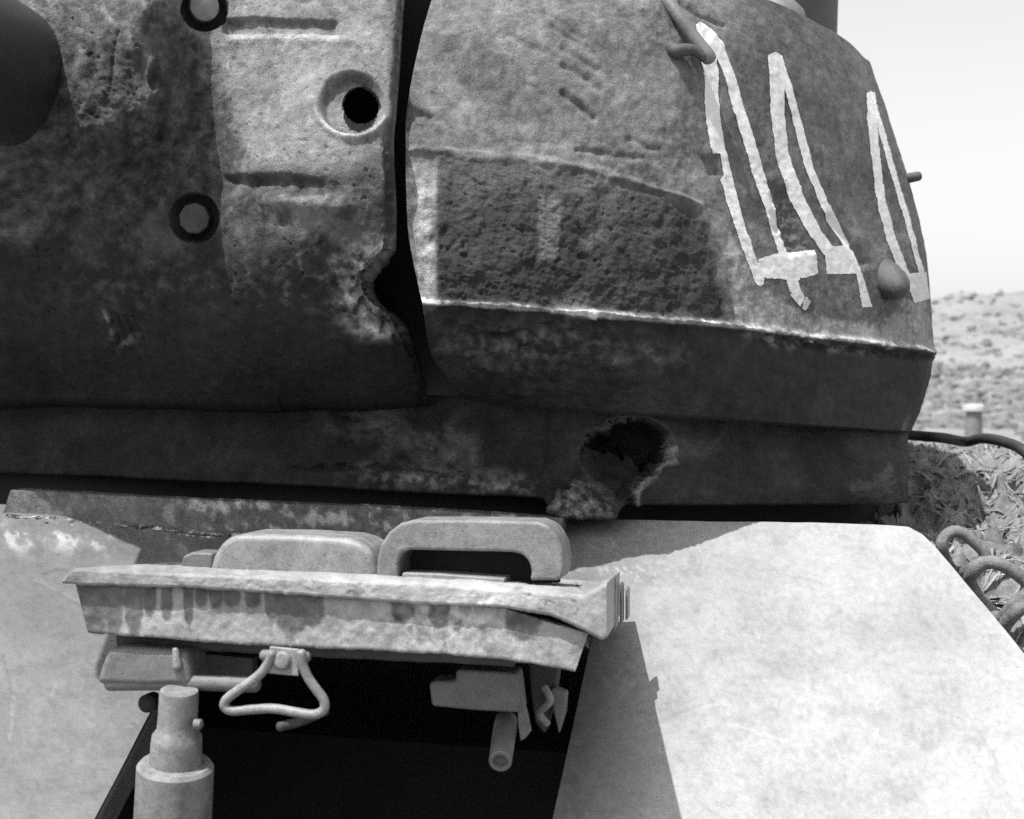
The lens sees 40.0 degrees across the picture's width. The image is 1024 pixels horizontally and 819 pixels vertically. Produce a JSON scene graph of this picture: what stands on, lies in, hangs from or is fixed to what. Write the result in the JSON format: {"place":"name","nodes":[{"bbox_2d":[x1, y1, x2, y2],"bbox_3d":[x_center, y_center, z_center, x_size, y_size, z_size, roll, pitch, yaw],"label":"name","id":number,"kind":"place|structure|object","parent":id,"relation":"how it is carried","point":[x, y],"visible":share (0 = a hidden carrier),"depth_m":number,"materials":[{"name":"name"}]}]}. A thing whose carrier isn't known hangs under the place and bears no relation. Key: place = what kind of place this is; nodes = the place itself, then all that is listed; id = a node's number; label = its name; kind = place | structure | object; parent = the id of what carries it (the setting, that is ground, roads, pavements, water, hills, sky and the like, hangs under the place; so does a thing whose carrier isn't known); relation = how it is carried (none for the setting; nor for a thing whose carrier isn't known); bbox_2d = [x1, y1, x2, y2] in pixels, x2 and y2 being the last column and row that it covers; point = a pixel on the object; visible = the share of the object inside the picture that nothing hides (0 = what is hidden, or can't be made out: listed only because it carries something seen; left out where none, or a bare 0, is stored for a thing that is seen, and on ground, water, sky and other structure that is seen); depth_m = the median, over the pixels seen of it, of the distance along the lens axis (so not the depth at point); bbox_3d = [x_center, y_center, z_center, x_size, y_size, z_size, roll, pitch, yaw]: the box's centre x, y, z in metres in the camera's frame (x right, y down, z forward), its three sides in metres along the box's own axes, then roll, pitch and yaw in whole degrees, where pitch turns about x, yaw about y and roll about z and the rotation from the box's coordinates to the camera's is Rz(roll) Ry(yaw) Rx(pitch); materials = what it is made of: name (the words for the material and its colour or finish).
{"place":"outdoors","nodes":[
{"label":"outdoors","id":0,"kind":"place"},
{"bbox_2d":[837,0,1023,299],"label":"sky","id":1,"kind":"structure","parent":0,"point":[949,74],"materials":[{"name":"white"}]},
{"bbox_2d":[917,291,1023,447],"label":"ground","id":2,"kind":"structure","parent":0,"point":[970,308],"depth_m":122.07,"materials":[{"name":"sand"},{"name":"dirt"},{"name":"stone"}]},
{"bbox_2d":[0,0,1023,818],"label":"tank","id":3,"kind":"object","parent":2,"relation":"on","point":[460,408],"visible":1,"depth_m":2.07,"materials":[{"name":"grey metal"}]},
{"bbox_2d":[860,441,1023,649],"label":"camouflage net","id":4,"kind":"object","parent":3,"relation":"attached to","point":[977,491],"visible":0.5,"depth_m":2.85,"materials":[{"name":"fabric"}]},
{"bbox_2d":[908,430,1023,457],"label":"hose","id":5,"kind":"object","parent":4,"relation":"on","point":[1016,446],"visible":0.86,"depth_m":2.94,"materials":[{"name":"black rubber"}]},
{"bbox_2d":[936,525,1023,652],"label":"tow chain","id":6,"kind":"object","parent":4,"relation":"on","point":[1009,615],"visible":0.85,"depth_m":2.11,"materials":[{"name":"metal"}]},
{"bbox_2d":[908,289,1023,444],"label":"hillside scrub","id":7,"kind":"object","parent":2,"relation":"on","point":[950,397],"visible":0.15,"depth_m":44.65,"materials":[{"name":"grey plant"}]},
{"bbox_2d":[962,404,985,436],"bbox_3d":[8.205,0.358,25.002,0.390,0.899,0.390,2,-1,0],"label":"fence post","id":8,"kind":"object","parent":2,"relation":"on","point":[973,422],"visible":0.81,"depth_m":24.88,"materials":[{"name":"concrete"}]}
]}

